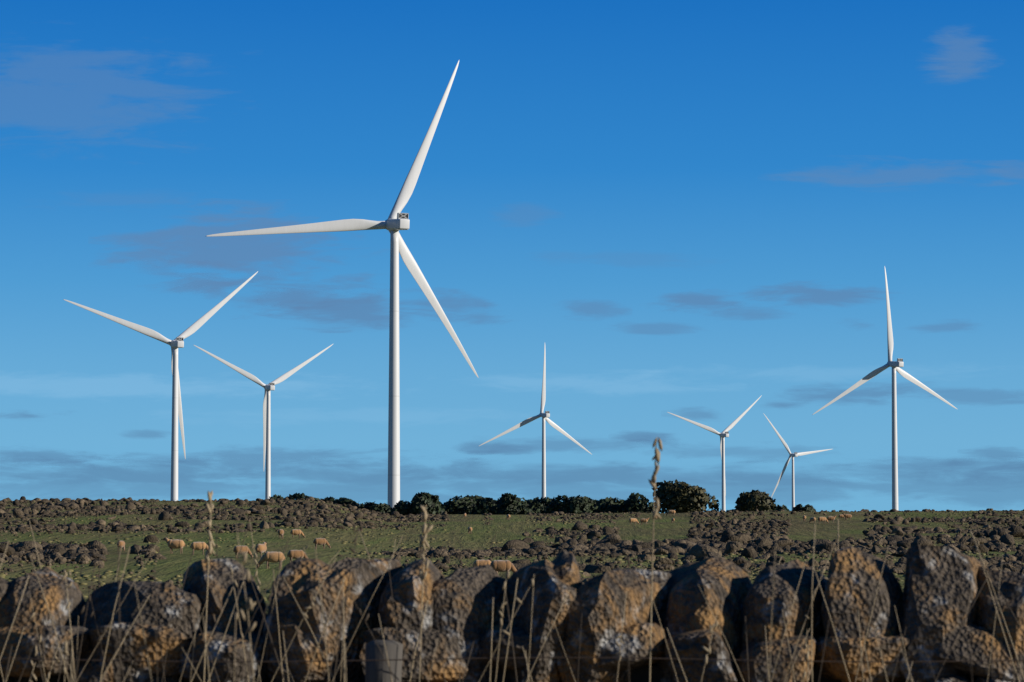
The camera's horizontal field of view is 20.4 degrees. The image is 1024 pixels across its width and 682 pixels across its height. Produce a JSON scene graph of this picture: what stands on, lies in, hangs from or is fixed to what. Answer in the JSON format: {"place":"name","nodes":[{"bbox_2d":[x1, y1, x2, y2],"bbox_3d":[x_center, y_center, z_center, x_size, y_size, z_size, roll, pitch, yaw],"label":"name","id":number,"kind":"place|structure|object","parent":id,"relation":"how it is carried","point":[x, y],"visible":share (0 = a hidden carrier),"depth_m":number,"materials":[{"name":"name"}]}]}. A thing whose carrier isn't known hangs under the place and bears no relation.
{"place":"outdoors","nodes":[
{"label":"outdoors","id":0,"kind":"place"},
{"bbox_2d":[24,39,980,440],"bbox_3d":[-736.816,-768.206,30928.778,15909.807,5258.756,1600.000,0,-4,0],"label":"cloud","id":1,"kind":"structure","parent":0,"point":[196,245],"depth_m":30356.78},
{"bbox_2d":[0,500,1023,612],"bbox_3d":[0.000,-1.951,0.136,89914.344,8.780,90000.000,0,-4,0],"label":"terrain","id":2,"kind":"structure","parent":0,"point":[512,527],"depth_m":245.38,"materials":[{"name":"green plant"}]},
{"bbox_2d":[117,541,125,550],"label":"sheep","id":3,"kind":"object","parent":2,"relation":"on","point":[121,544],"visible":0.91,"depth_m":172.15},
{"bbox_2d":[63,272,256,500],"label":"wind turbine","id":4,"kind":"object","parent":2,"relation":"on","point":[176,343],"visible":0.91,"depth_m":1574.04,"materials":[{"name":"grey metal"}]},
{"bbox_2d":[163,537,184,553],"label":"sheep","id":5,"kind":"object","parent":2,"relation":"on","point":[175,544],"visible":0.97,"depth_m":165.16},
{"bbox_2d":[190,542,211,554],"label":"sheep","id":6,"kind":"object","parent":2,"relation":"on","point":[198,545],"visible":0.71,"depth_m":162.65},
{"bbox_2d":[233,546,252,557],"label":"sheep","id":7,"kind":"object","parent":2,"relation":"on","point":[243,549],"visible":0.81,"depth_m":154.98},
{"bbox_2d":[255,542,266,556],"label":"sheep","id":8,"kind":"object","parent":2,"relation":"on","point":[260,548],"visible":0.94,"depth_m":155.96},
{"bbox_2d":[194,344,332,498],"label":"wind turbine","id":9,"kind":"object","parent":2,"relation":"on","point":[266,422],"visible":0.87,"depth_m":2178.96,"materials":[{"name":"grey metal"}]},
{"bbox_2d":[256,552,284,568],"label":"sheep","id":10,"kind":"object","parent":2,"relation":"on","point":[272,557],"visible":0.95,"depth_m":138.06},
{"bbox_2d":[269,494,283,499],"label":"tree","id":11,"kind":"object","parent":2,"relation":"on","point":[275,496],"visible":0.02,"depth_m":792.84,"materials":[{"name":"green plant"}]},
{"bbox_2d":[278,529,283,537],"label":"sheep","id":12,"kind":"object","parent":2,"relation":"on","point":[281,532],"visible":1,"depth_m":230.23},
{"bbox_2d":[290,529,304,537],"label":"sheep","id":13,"kind":"object","parent":2,"relation":"on","point":[296,532],"visible":1,"depth_m":232.88},
{"bbox_2d":[287,550,308,561],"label":"sheep","id":14,"kind":"object","parent":2,"relation":"on","point":[294,554],"visible":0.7,"depth_m":145.09},
{"bbox_2d":[287,492,319,499],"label":"bush","id":15,"kind":"object","parent":2,"relation":"on","point":[296,496],"visible":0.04,"depth_m":795.54,"materials":[{"name":"green plant"}]},
{"bbox_2d":[313,538,330,548],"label":"sheep","id":16,"kind":"object","parent":2,"relation":"on","point":[320,541],"visible":0.95,"depth_m":187.22},
{"bbox_2d":[322,496,334,501],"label":"tree","id":17,"kind":"object","parent":2,"relation":"on","point":[330,498],"visible":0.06,"depth_m":847.44,"materials":[{"name":"green plant"}]},
{"bbox_2d":[207,61,478,507],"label":"wind turbine","id":18,"kind":"object","parent":2,"relation":"on","point":[395,222],"visible":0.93,"depth_m":991.17,"materials":[{"name":"grey metal"}]},
{"bbox_2d":[335,498,359,505],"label":"bush","id":19,"kind":"object","parent":2,"relation":"on","point":[341,501],"visible":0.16,"depth_m":806.34,"materials":[{"name":"green plant"}]},
{"bbox_2d":[345,502,370,510],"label":"bush","id":20,"kind":"object","parent":2,"relation":"on","point":[354,504],"visible":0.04,"depth_m":800.71,"materials":[{"name":"green plant"}]},
{"bbox_2d":[360,501,391,512],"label":"bush","id":21,"kind":"object","parent":2,"relation":"on","point":[383,508],"visible":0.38,"depth_m":789.12,"materials":[{"name":"green plant"}]},
{"bbox_2d":[385,506,410,515],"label":"bush","id":22,"kind":"object","parent":2,"relation":"on","point":[400,512],"visible":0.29,"depth_m":777.40,"materials":[{"name":"green plant"}]},
{"bbox_2d":[392,495,441,514],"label":"bush","id":23,"kind":"object","parent":2,"relation":"on","point":[413,507],"visible":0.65,"depth_m":777.59,"materials":[{"name":"green plant"}]},
{"bbox_2d":[412,492,444,513],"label":"bush","id":24,"kind":"object","parent":2,"relation":"on","point":[435,498],"visible":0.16,"depth_m":829.95,"materials":[{"name":"green plant"}]},
{"bbox_2d":[439,495,475,513],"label":"bush","id":25,"kind":"object","parent":2,"relation":"on","point":[457,505],"visible":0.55,"depth_m":845.78,"materials":[{"name":"green plant"}]},
{"bbox_2d":[467,495,487,505],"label":"bush","id":26,"kind":"object","parent":2,"relation":"on","point":[476,498],"visible":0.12,"depth_m":856.98,"materials":[{"name":"green plant"}]},
{"bbox_2d":[468,497,497,514],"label":"bush","id":27,"kind":"object","parent":2,"relation":"on","point":[481,507],"visible":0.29,"depth_m":838.53,"materials":[{"name":"green plant"}]},
{"bbox_2d":[473,560,497,573],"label":"sheep","id":28,"kind":"object","parent":2,"relation":"on","point":[479,562],"visible":0.42,"depth_m":130.45},
{"bbox_2d":[490,560,516,572],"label":"sheep","id":29,"kind":"object","parent":2,"relation":"on","point":[502,565],"visible":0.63,"depth_m":125.62},
{"bbox_2d":[488,492,528,514],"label":"bush","id":30,"kind":"object","parent":2,"relation":"on","point":[507,503],"visible":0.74,"depth_m":785.57,"materials":[{"name":"green plant"}]},
{"bbox_2d":[0,545,1023,681],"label":"dry stone wall","id":31,"kind":"structure","parent":2,"relation":"on","point":[933,600],"depth_m":8.26,"materials":[{"name":"brown"}]},
{"bbox_2d":[0,496,1023,582],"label":"rocks","id":32,"kind":"object","parent":2,"relation":"on","point":[58,553],"visible":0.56,"depth_m":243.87,"materials":[{"name":"grey stone"}]},
{"bbox_2d":[0,499,1023,589],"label":"field stones","id":33,"kind":"object","parent":2,"relation":"on","point":[178,584],"visible":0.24,"depth_m":201.56,"materials":[{"name":"grey stone"}]},
{"bbox_2d":[0,500,1023,610],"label":"rocks","id":34,"kind":"object","parent":2,"relation":"on","point":[107,573],"depth_m":192.95,"materials":[{"name":"grey stone"}]},
{"bbox_2d":[0,437,1023,681],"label":"grass stems","id":35,"kind":"object","parent":2,"relation":"on","point":[422,541],"visible":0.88,"depth_m":7.79,"materials":[{"name":"brown plant"}]},
{"bbox_2d":[1,640,1023,681],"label":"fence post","id":36,"kind":"object","parent":2,"relation":"on","point":[376,668],"visible":0.9,"depth_m":8.01,"materials":[{"name":"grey wood"}]},
{"bbox_2d":[517,497,540,514],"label":"bush","id":37,"kind":"object","parent":2,"relation":"on","point":[530,509],"visible":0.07,"depth_m":842.41,"materials":[{"name":"green plant"}]},
{"bbox_2d":[479,346,590,498],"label":"wind turbine","id":38,"kind":"object","parent":2,"relation":"on","point":[545,415],"visible":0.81,"depth_m":2567.16,"materials":[{"name":"grey metal"}]},
{"bbox_2d":[521,497,551,513],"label":"bush","id":39,"kind":"object","parent":2,"relation":"on","point":[541,504],"visible":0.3,"depth_m":849.49,"materials":[{"name":"green plant"}]},
{"bbox_2d":[544,500,561,513],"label":"bush","id":40,"kind":"object","parent":2,"relation":"on","point":[546,511],"visible":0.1,"depth_m":805.27,"materials":[{"name":"green plant"}]},
{"bbox_2d":[547,495,597,513],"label":"bush","id":41,"kind":"object","parent":2,"relation":"on","point":[577,504],"visible":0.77,"depth_m":780.37,"materials":[{"name":"green plant"}]},
{"bbox_2d":[590,497,623,512],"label":"bush","id":42,"kind":"object","parent":2,"relation":"on","point":[606,504],"visible":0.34,"depth_m":821.68,"materials":[{"name":"green plant"}]},
{"bbox_2d":[629,518,638,524],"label":"sheep","id":43,"kind":"object","parent":2,"relation":"on","point":[634,520],"visible":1,"depth_m":322.79},
{"bbox_2d":[617,492,658,512],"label":"bush","id":44,"kind":"object","parent":2,"relation":"on","point":[633,502],"visible":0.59,"depth_m":816.87,"materials":[{"name":"green plant"}]},
{"bbox_2d":[666,510,675,515],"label":"sheep","id":45,"kind":"object","parent":2,"relation":"on","point":[671,511],"visible":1,"depth_m":402.56},
{"bbox_2d":[652,479,720,512],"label":"bush","id":46,"kind":"object","parent":2,"relation":"on","point":[680,497],"visible":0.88,"depth_m":794.78,"materials":[{"name":"green plant"}]},
{"bbox_2d":[668,395,761,511],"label":"wind turbine","id":47,"kind":"object","parent":2,"relation":"on","point":[723,434],"visible":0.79,"depth_m":2973.20,"materials":[{"name":"grey metal"}]},
{"bbox_2d":[734,490,775,511],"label":"bush","id":48,"kind":"object","parent":2,"relation":"on","point":[753,500],"visible":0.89,"depth_m":795.68,"materials":[{"name":"green plant"}]},
{"bbox_2d":[771,504,787,510],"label":"bush","id":49,"kind":"object","parent":2,"relation":"on","point":[779,507],"visible":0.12,"depth_m":816.89,"materials":[{"name":"green plant"}]},
{"bbox_2d":[763,413,830,509],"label":"wind turbine","id":50,"kind":"object","parent":2,"relation":"on","point":[794,454],"visible":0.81,"depth_m":3639.43,"materials":[{"name":"grey metal"}]},
{"bbox_2d":[792,504,815,511],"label":"bush","id":51,"kind":"object","parent":2,"relation":"on","point":[806,508],"visible":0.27,"depth_m":826.67,"materials":[{"name":"green plant"}]},
{"bbox_2d":[818,517,828,523],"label":"sheep","id":52,"kind":"object","parent":2,"relation":"on","point":[822,519],"visible":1,"depth_m":317.21},
{"bbox_2d":[827,515,836,522],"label":"sheep","id":53,"kind":"object","parent":2,"relation":"on","point":[830,518],"visible":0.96,"depth_m":326.00},
{"bbox_2d":[842,513,851,519],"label":"sheep","id":54,"kind":"object","parent":2,"relation":"on","point":[847,515],"visible":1,"depth_m":364.29},
{"bbox_2d":[814,269,956,509],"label":"wind turbine","id":55,"kind":"object","parent":2,"relation":"on","point":[897,364],"visible":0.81,"depth_m":1902.39,"materials":[{"name":"grey metal"}]},
{"bbox_2d":[0,0,1023,512],"label":"sky","id":56,"kind":"structure","parent":0,"point":[588,165],"materials":[{"name":"blue"}]}
]}

